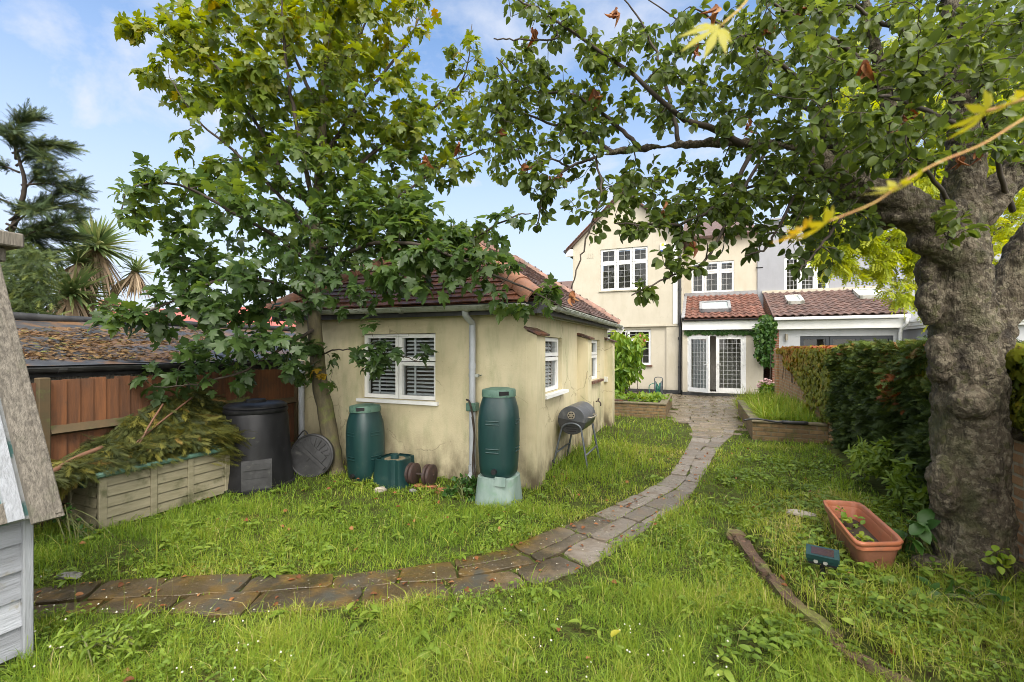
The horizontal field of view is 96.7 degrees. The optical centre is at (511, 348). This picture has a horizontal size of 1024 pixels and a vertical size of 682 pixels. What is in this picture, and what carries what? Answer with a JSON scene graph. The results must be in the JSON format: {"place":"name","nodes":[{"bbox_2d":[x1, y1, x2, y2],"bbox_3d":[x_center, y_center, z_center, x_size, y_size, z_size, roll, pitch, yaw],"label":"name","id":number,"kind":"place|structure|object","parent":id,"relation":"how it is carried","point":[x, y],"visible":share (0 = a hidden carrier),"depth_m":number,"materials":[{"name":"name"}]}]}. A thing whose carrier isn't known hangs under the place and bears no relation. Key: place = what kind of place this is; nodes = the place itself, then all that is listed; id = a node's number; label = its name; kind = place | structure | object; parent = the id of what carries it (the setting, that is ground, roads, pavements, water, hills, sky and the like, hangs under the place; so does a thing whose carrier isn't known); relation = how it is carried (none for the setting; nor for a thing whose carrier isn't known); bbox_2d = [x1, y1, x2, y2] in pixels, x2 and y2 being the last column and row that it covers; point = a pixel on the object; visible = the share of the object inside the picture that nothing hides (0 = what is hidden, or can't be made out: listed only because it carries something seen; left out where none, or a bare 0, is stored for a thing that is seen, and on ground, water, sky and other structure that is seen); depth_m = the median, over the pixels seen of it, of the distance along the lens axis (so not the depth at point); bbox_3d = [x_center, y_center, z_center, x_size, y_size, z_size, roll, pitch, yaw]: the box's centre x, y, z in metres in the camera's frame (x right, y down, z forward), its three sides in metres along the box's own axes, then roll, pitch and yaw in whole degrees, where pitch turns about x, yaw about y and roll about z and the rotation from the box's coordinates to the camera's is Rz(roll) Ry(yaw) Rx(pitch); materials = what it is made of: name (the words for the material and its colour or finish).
{"place":"outdoors","nodes":[
{"label":"outdoors","id":0,"kind":"place"},
{"bbox_2d":[98,297,295,326],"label":"red roofed house","id":1,"kind":"structure","parent":0,"point":[192,319],"depth_m":21.86,"materials":[{"name":"brick"}]},
{"bbox_2d":[34,392,737,619],"bbox_3d":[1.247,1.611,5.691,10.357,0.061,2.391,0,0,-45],"label":"path","id":2,"kind":"structure","parent":0,"point":[227,588],"depth_m":3.13,"materials":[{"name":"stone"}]},
{"bbox_2d":[37,451,697,609],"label":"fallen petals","id":3,"kind":"object","parent":2,"relation":"on","point":[388,597],"visible":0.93,"depth_m":3.16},
{"bbox_2d":[0,390,1023,681],"bbox_3d":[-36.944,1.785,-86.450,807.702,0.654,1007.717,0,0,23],"label":"ground","id":4,"kind":"structure","parent":0,"point":[878,486],"depth_m":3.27,"materials":[{"name":"green plant"}]},
{"bbox_2d":[0,230,64,663],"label":"playhouse","id":5,"kind":"object","parent":4,"relation":"on","point":[29,495],"visible":0.89,"depth_m":2.34,"materials":[{"name":"white paint"}]},
{"bbox_2d":[0,226,70,314],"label":"evergreen bush","id":6,"kind":"object","parent":4,"relation":"on","point":[28,287],"visible":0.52,"depth_m":6.36,"materials":[{"name":"green plant"}]},
{"bbox_2d":[0,98,101,284],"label":"conifer tree","id":7,"kind":"object","parent":4,"relation":"on","point":[38,152],"visible":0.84,"depth_m":7.98,"materials":[{"name":"green plant"}]},
{"bbox_2d":[55,571,82,579],"bbox_3d":[-3.062,1.570,3.145,0.183,0.031,0.089,0,0,8],"label":"broken slate","id":8,"kind":"object","parent":4,"relation":"on","point":[76,573],"visible":0.7,"depth_m":3.13,"materials":[{"name":"grey stone"}]},
{"bbox_2d":[52,503,113,542],"bbox_3d":[-3.704,1.461,3.830,0.684,0.325,0.228,0,0,11],"label":"bramble shoot","id":9,"kind":"object","parent":4,"relation":"on","point":[67,517],"visible":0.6,"depth_m":3.83,"materials":[{"name":"green plant"}]},
{"bbox_2d":[45,215,145,316],"bbox_3d":[-8.788,-0.649,9.384,1.714,4.499,2.224,0,0,3],"label":"cabbage palm","id":10,"kind":"object","parent":4,"relation":"on","point":[89,271],"visible":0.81,"depth_m":9.30,"materials":[{"name":"green plant"}]},
{"bbox_2d":[46,610,160,674],"bbox_3d":[-2.182,1.520,2.405,0.690,0.252,0.360,0,0,1],"label":"nettle clump","id":11,"kind":"object","parent":4,"relation":"on","point":[86,637],"visible":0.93,"depth_m":2.33,"materials":[{"name":"green plant"}]},
{"bbox_2d":[98,253,160,316],"bbox_3d":[-8.412,-0.281,10.103,1.016,3.768,0.968,0,0,23],"label":"cabbage palm","id":12,"kind":"object","parent":4,"relation":"on","point":[133,280],"visible":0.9,"depth_m":10.02,"materials":[{"name":"green plant"}]},
{"bbox_2d":[68,445,229,528],"bbox_3d":[-3.590,1.327,4.585,0.555,0.545,1.260,0,0,23],"label":"storage box","id":13,"kind":"object","parent":4,"relation":"on","point":[121,496],"visible":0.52,"depth_m":4.33,"materials":[{"name":"beige wood"}]},
{"bbox_2d":[50,386,254,501],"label":"cut branches","id":14,"kind":"object","parent":13,"relation":"on","point":[196,421],"visible":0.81,"depth_m":4.53,"materials":[{"name":"green plant"}]},
{"bbox_2d":[13,312,295,382],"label":"garage","id":15,"kind":"structure","parent":4,"relation":"on","point":[66,368],"depth_m":5.22,"materials":[{"name":"brown tile"}]},
{"bbox_2d":[17,326,212,360],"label":"needle litter","id":16,"kind":"object","parent":15,"relation":"on","point":[51,356],"visible":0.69,"depth_m":5.18,"materials":[{"name":"brown plant"}]},
{"bbox_2d":[31,369,297,529],"bbox_3d":[-3.963,0.930,4.462,0.100,1.340,4.605,0,0,23],"label":"board fence","id":17,"kind":"object","parent":4,"relation":"on","point":[72,413],"visible":0.25,"depth_m":4.41,"materials":[{"name":"orange wood"}]},
{"bbox_2d":[222,398,296,494],"bbox_3d":[-3.035,1.097,5.394,0.840,1.005,0.840,0,0,23],"label":"compost bin","id":18,"kind":"object","parent":4,"relation":"on","point":[265,462],"visible":0.91,"depth_m":5.11,"materials":[{"name":"black plastic"}]},
{"bbox_2d":[291,430,341,476],"bbox_3d":[-2.526,1.356,5.958,0.556,0.597,0.618,0,0,-2],"label":"bin lid","id":19,"kind":"object","parent":4,"relation":"on","point":[313,454],"visible":0.88,"depth_m":5.69,"materials":[{"name":"plastic"}]},
{"bbox_2d":[83,0,566,474],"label":"sycamore tree","id":20,"kind":"object","parent":4,"relation":"on","point":[406,220],"visible":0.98,"depth_m":5.15,"materials":[{"name":"green plant"}]},
{"bbox_2d":[346,403,384,481],"bbox_3d":[-1.828,1.142,5.611,0.480,0.918,0.430,-2,-1,37],"label":"water butt","id":21,"kind":"object","parent":4,"relation":"on","point":[365,439],"visible":0.92,"depth_m":5.43,"materials":[{"name":"green plastic"}]},
{"bbox_2d":[374,486,386,491],"bbox_3d":[-1.473,1.579,5.084,0.140,0.068,0.073,0,0,-4],"label":"white rubble","id":22,"kind":"object","parent":4,"relation":"on","point":[381,488],"visible":0.8,"depth_m":5.05,"materials":[{"name":"stone"}]},
{"bbox_2d":[373,453,413,488],"bbox_3d":[-1.390,1.423,5.402,0.430,0.355,0.430,0,0,23],"label":"water butt stand","id":23,"kind":"object","parent":4,"relation":"on","point":[389,469],"visible":0.88,"depth_m":5.23,"materials":[{"name":"green plastic"}]},
{"bbox_2d":[404,462,437,485],"bbox_3d":[-1.081,1.470,5.321,0.379,0.248,0.249,0,0,19],"label":"dumbbell","id":24,"kind":"object","parent":4,"relation":"on","point":[413,474],"visible":0.99,"depth_m":5.25,"materials":[{"name":"metal"}]},
{"bbox_2d":[414,483,436,488],"bbox_3d":[-0.996,1.585,5.236,0.281,0.042,0.088,0,0,19],"label":"brick rubble","id":25,"kind":"object","parent":4,"relation":"on","point":[431,486],"visible":0.6,"depth_m":5.21,"materials":[{"name":"orange brick"}]},
{"bbox_2d":[434,487,449,493],"bbox_3d":[-0.758,1.579,5.035,0.202,0.062,0.112,0,0,23],"label":"brick rubble","id":26,"kind":"object","parent":4,"relation":"on","point":[440,488],"visible":0.41,"depth_m":5.02,"materials":[{"name":"orange brick"}]},
{"bbox_2d":[266,238,623,489],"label":"outbuilding","id":27,"kind":"structure","parent":4,"relation":"on","point":[549,369],"depth_m":5.79,"materials":[{"name":"beige paint"}]},
{"bbox_2d":[356,333,438,405],"bbox_3d":[-1.391,0.253,6.082,1.250,0.905,0.570,0,0,23],"label":"window","id":28,"kind":"structure","parent":27,"relation":"in","point":[410,377],"depth_m":5.96,"materials":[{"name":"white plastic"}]},
{"bbox_2d":[466,399,475,477],"bbox_3d":[-0.483,1.071,5.306,0.136,0.960,0.048,0,0,23],"label":"dead vine","id":29,"kind":"object","parent":27,"relation":"attached to","point":[473,453],"visible":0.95,"depth_m":5.29,"materials":[{"name":"brown plant"}]},
{"bbox_2d":[545,337,568,398],"bbox_3d":[0.339,0.233,6.155,0.610,0.785,1.010,0,0,23],"label":"window","id":30,"kind":"structure","parent":27,"relation":"in","point":[551,344],"depth_m":6.36,"materials":[{"name":"white plastic"}]},
{"bbox_2d":[592,340,603,383],"bbox_3d":[1.343,0.233,8.602,0.590,0.805,0.980,0,0,23],"label":"window","id":31,"kind":"structure","parent":27,"relation":"in","point":[594,342],"depth_m":8.89,"materials":[{"name":"white plastic"}]},
{"bbox_2d":[440,473,477,502],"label":"wall foot weeds","id":32,"kind":"object","parent":4,"relation":"on","point":[469,485],"depth_m":4.88,"materials":[{"name":"green plant"}]},
{"bbox_2d":[35,445,915,681],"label":"fallen leaves","id":33,"kind":"object","parent":4,"relation":"on","point":[120,584],"visible":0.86,"depth_m":3.17,"materials":[{"name":"brown plant"}]},
{"bbox_2d":[475,471,521,507],"bbox_3d":[-0.138,1.460,4.821,0.481,0.320,0.481,0,0,23],"label":"water butt stand","id":34,"kind":"object","parent":4,"relation":"on","point":[489,489],"visible":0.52,"depth_m":4.63,"materials":[{"name":"green plastic"}]},
{"bbox_2d":[478,387,519,477],"bbox_3d":[-0.145,0.871,4.820,0.439,0.918,0.438,0,0,19],"label":"water butt","id":35,"kind":"object","parent":34,"relation":"on","point":[498,433],"visible":0.99,"depth_m":4.64,"materials":[{"name":"green plastic"}]},
{"bbox_2d":[0,474,1023,681],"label":"lawn weeds","id":36,"kind":"object","parent":4,"relation":"on","point":[727,673],"visible":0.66,"depth_m":3.03,"materials":[{"name":"green plant"}]},
{"bbox_2d":[611,630,620,636],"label":"yellow leaf","id":37,"kind":"object","parent":36,"relation":"on","point":[614,632],"visible":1,"depth_m":2.39,"materials":[{"name":"yellow plant"}]},
{"bbox_2d":[33,501,1023,681],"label":"clover","id":38,"kind":"object","parent":4,"relation":"on","point":[481,602],"depth_m":2.64,"materials":[{"name":"green plant"}]},
{"bbox_2d":[559,281,572,290],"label":"distant house","id":39,"kind":"structure","parent":4,"relation":"on","point":[567,283],"depth_m":35.59,"materials":[{"name":"brown ceramic"}]},
{"bbox_2d":[552,401,599,469],"bbox_3d":[0.875,1.187,6.319,0.562,0.833,0.764,0,0,23],"label":"barrel barbecue","id":40,"kind":"object","parent":4,"relation":"on","point":[577,418],"visible":0.89,"depth_m":6.08,"materials":[{"name":"grey metal"}]},
{"bbox_2d":[615,393,672,418],"bbox_3d":[3.040,1.438,11.882,2.050,0.365,2.520,0,0,23],"label":"brick planter","id":41,"kind":"object","parent":4,"relation":"on","point":[639,409],"visible":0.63,"depth_m":10.60,"materials":[{"name":"brick"}]},
{"bbox_2d":[608,330,648,393],"bbox_3d":[3.067,0.412,12.238,1.206,1.846,1.676,0,0,23],"label":"rose shrub","id":42,"kind":"object","parent":41,"relation":"on","point":[628,355],"visible":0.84,"depth_m":11.72,"materials":[{"name":"green plant"}]},
{"bbox_2d":[615,389,671,402],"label":"planter weeds","id":43,"kind":"object","parent":41,"relation":"in","point":[656,397],"visible":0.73,"depth_m":11.27,"materials":[{"name":"green plant"}]},
{"bbox_2d":[563,188,764,396],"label":"house","id":44,"kind":"structure","parent":4,"relation":"on","point":[722,296],"depth_m":16.29,"materials":[{"name":"beige paint"}]},
{"bbox_2d":[599,246,647,291],"bbox_3d":[4.162,-2.887,16.819,1.800,1.585,0.560,0,0,23],"label":"window","id":45,"kind":"structure","parent":44,"relation":"in","point":[622,267],"depth_m":16.86,"materials":[{"name":"white plastic"}]},
{"bbox_2d":[607,330,651,365],"bbox_3d":[4.301,-0.022,16.826,1.750,1.335,0.580,0,0,23],"label":"window","id":46,"kind":"structure","parent":44,"relation":"in","point":[646,360],"depth_m":16.81,"materials":[{"name":"white plastic"}]},
{"bbox_2d":[660,243,665,251],"bbox_3d":[5.322,-3.561,16.043,0.200,0.290,0.076,0,0,23],"label":"alarm box","id":47,"kind":"object","parent":44,"relation":"attached to","point":[662,246],"visible":0.72,"depth_m":16.02,"materials":[{"name":"white plastic"}]},
{"bbox_2d":[687,336,709,392],"bbox_3d":[6.217,0.520,15.151,0.143,1.850,0.880,0,0,-23],"label":"door","id":48,"kind":"structure","parent":44,"relation":"in","point":[701,344],"depth_m":15.17,"materials":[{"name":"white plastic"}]},
{"bbox_2d":[691,260,733,292],"bbox_3d":[7.745,-2.712,17.601,1.600,1.235,0.550,0,0,23],"label":"window","id":49,"kind":"structure","parent":44,"relation":"in","point":[720,277],"depth_m":17.54,"materials":[{"name":"white plastic"}]},
{"bbox_2d":[716,336,744,392],"bbox_3d":[7.215,0.520,15.033,0.868,1.850,0.100,0,0,23],"label":"door","id":50,"kind":"structure","parent":44,"relation":"in","point":[742,343],"depth_m":15.03,"materials":[{"name":"white plastic"}]},
{"bbox_2d":[684,314,777,378],"bbox_3d":[7.103,0.257,14.794,2.832,2.689,1.058,0,0,23],"label":"corner vine","id":51,"kind":"object","parent":44,"relation":"hanging from","point":[767,327],"visible":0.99,"depth_m":14.25,"materials":[{"name":"green plant"}]},
{"bbox_2d":[419,0,1023,585],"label":"apple tree","id":52,"kind":"object","parent":4,"relation":"on","point":[969,300],"visible":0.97,"depth_m":2.88,"materials":[{"name":"green plant"}]},
{"bbox_2d":[726,529,745,540],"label":"stone block","id":53,"kind":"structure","parent":4,"relation":"on","point":[730,534],"depth_m":3.71,"materials":[{"name":"beige stone"}]},
{"bbox_2d":[737,400,827,443],"bbox_3d":[5.378,1.438,9.342,1.135,0.365,3.420,0,0,23],"label":"raised bed","id":54,"kind":"object","parent":4,"relation":"on","point":[815,432],"visible":0.66,"depth_m":7.82,"materials":[{"name":"brick"}]},
{"bbox_2d":[715,384,823,422],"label":"grass","id":55,"kind":"structure","parent":54,"relation":"in","point":[772,406],"depth_m":8.69,"materials":[{"name":"green plant"}]},
{"bbox_2d":[744,418,808,424],"bbox_3d":[4.450,1.232,7.704,0.956,0.065,0.205,0,0,23],"label":"coping","id":56,"kind":"object","parent":54,"relation":"attached to","point":[795,422],"visible":1,"depth_m":7.57,"materials":[{"name":"grey stone"}]},
{"bbox_2d":[787,509,815,517],"bbox_3d":[2.544,1.449,3.994,0.238,0.042,0.109,0,0,23],"label":"flat stone","id":57,"kind":"object","parent":4,"relation":"on","point":[796,513],"visible":0.75,"depth_m":3.98,"materials":[{"name":"stone"}]},
{"bbox_2d":[727,528,913,681],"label":"log edging","id":58,"kind":"object","parent":4,"relation":"on","point":[758,563],"visible":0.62,"depth_m":2.62,"materials":[{"name":"brown wood"}]},
{"bbox_2d":[806,543,839,578],"bbox_3d":[1.978,1.393,2.900,0.176,0.215,0.127,0,0,34],"label":"solar scarer","id":59,"kind":"object","parent":4,"relation":"on","point":[822,557],"visible":0.94,"depth_m":2.88,"materials":[{"name":"green plastic"}]},
{"bbox_2d":[823,500,903,569],"bbox_3d":[2.558,1.370,3.342,0.328,0.237,0.899,0,0,23],"label":"planter trough","id":60,"kind":"object","parent":4,"relation":"on","point":[883,535],"visible":0.91,"depth_m":3.27,"materials":[{"name":"plastic"}]},
{"bbox_2d":[835,506,873,541],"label":"trough seedlings","id":61,"kind":"object","parent":60,"relation":"in","point":[844,517],"visible":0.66,"depth_m":3.46,"materials":[{"name":"green plant"}]},
{"bbox_2d":[711,448,1023,659],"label":"ground ivy","id":62,"kind":"object","parent":4,"relation":"on","point":[784,639],"visible":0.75,"depth_m":2.81,"materials":[{"name":"green plant"}]},
{"bbox_2d":[842,433,929,521],"bbox_3d":[3.903,1.110,4.706,0.828,0.823,2.424,0,0,40],"label":"leafy bush","id":63,"kind":"object","parent":4,"relation":"on","point":[876,458],"visible":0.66,"depth_m":4.21,"materials":[{"name":"green plant"}]},
{"bbox_2d":[774,348,1023,562],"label":"boundary wall","id":64,"kind":"structure","parent":4,"relation":"on","point":[786,384],"depth_m":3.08,"materials":[{"name":"brick"}]},
{"bbox_2d":[775,342,1023,436],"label":"wall creeper","id":65,"kind":"object","parent":64,"relation":"attached to","point":[798,362],"depth_m":7.58,"materials":[{"name":"green plant"}]},
{"bbox_2d":[785,17,1023,334],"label":"golden tree","id":66,"kind":"object","parent":4,"relation":"on","point":[880,255],"visible":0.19,"depth_m":8.09,"materials":[{"name":"yellow plant"}]},
{"bbox_2d":[892,506,940,561],"bbox_3d":[2.786,1.288,3.126,0.436,0.410,0.313,0,0,-24],"label":"comfrey plant","id":67,"kind":"object","parent":4,"relation":"on","point":[923,526],"visible":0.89,"depth_m":3.04,"materials":[{"name":"green plant"}]},
{"bbox_2d":[823,335,1023,504],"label":"yew hedge","id":68,"kind":"object","parent":4,"relation":"on","point":[852,411],"visible":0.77,"depth_m":4.84,"materials":[{"name":"green plant"}]},
{"bbox_2d":[902,318,1023,341],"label":"garden room","id":69,"kind":"object","parent":4,"relation":"on","point":[913,329],"visible":0.01,"depth_m":12.86,"materials":[{"name":"white plastic"}]},
{"bbox_2d":[916,574,1009,615],"bbox_3d":[2.650,1.426,2.630,0.437,0.185,0.489,0,0,23],"label":"dock plant","id":70,"kind":"object","parent":4,"relation":"on","point":[935,586],"visible":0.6,"depth_m":2.64,"materials":[{"name":"green plant"}]},
{"bbox_2d":[981,545,1023,588],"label":"sapling","id":71,"kind":"object","parent":4,"relation":"on","point":[1005,560],"visible":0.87,"depth_m":2.72,"materials":[{"name":"green plant"}]},
{"bbox_2d":[0,0,1023,312],"label":"sky","id":72,"kind":"structure","parent":0,"point":[65,57],"materials":[{"name":"blue"}]},
{"bbox_2d":[624,392,747,437],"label":"patio","id":73,"kind":"structure","parent":0,"point":[701,415],"depth_m":11.05,"materials":[{"name":"grey stone"}]},
{"bbox_2d":[649,377,662,393],"bbox_3d":[4.625,1.250,14.632,0.438,0.682,0.500,0,0,23],"label":"hose reel","id":74,"kind":"object","parent":73,"relation":"on","point":[657,388],"visible":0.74,"depth_m":14.49,"materials":[{"name":"green plastic"}]},
{"bbox_2d":[755,378,773,395],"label":"flowering plant","id":75,"kind":"object","parent":73,"relation":"on","point":[761,384],"visible":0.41,"depth_m":12.94,"materials":[{"name":"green plant"}]},
{"bbox_2d":[679,0,747,57],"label":"acer branch","id":76,"kind":"object","parent":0,"point":[722,34],"visible":1,"depth_m":0.70,"materials":[{"name":"yellow plant"}]},
{"bbox_2d":[756,216,1015,388],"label":"neighbour house","id":77,"kind":"structure","parent":0,"point":[809,310],"depth_m":14.45,"materials":[{"name":"white paint"}]},
{"bbox_2d":[784,257,828,289],"bbox_3d":[10.568,-2.665,16.420,1.380,1.250,0.468,0,0,23],"label":"window","id":78,"kind":"structure","parent":77,"relation":"in","point":[811,282],"depth_m":16.45,"materials":[{"name":"white plastic"}]},
{"bbox_2d":[800,335,892,345],"bbox_3d":[10.162,0.585,13.979,2.360,1.950,0.468,0,0,23],"label":"bifold door","id":79,"kind":"structure","parent":77,"relation":"in","point":[804,340],"depth_m":13.99,"materials":[{"name":"grey glass"}]},
{"bbox_2d":[771,89,1023,243],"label":"acer branch","id":80,"kind":"object","parent":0,"point":[972,108],"visible":1,"depth_m":0.62,"materials":[{"name":"yellow plant"}]}
]}

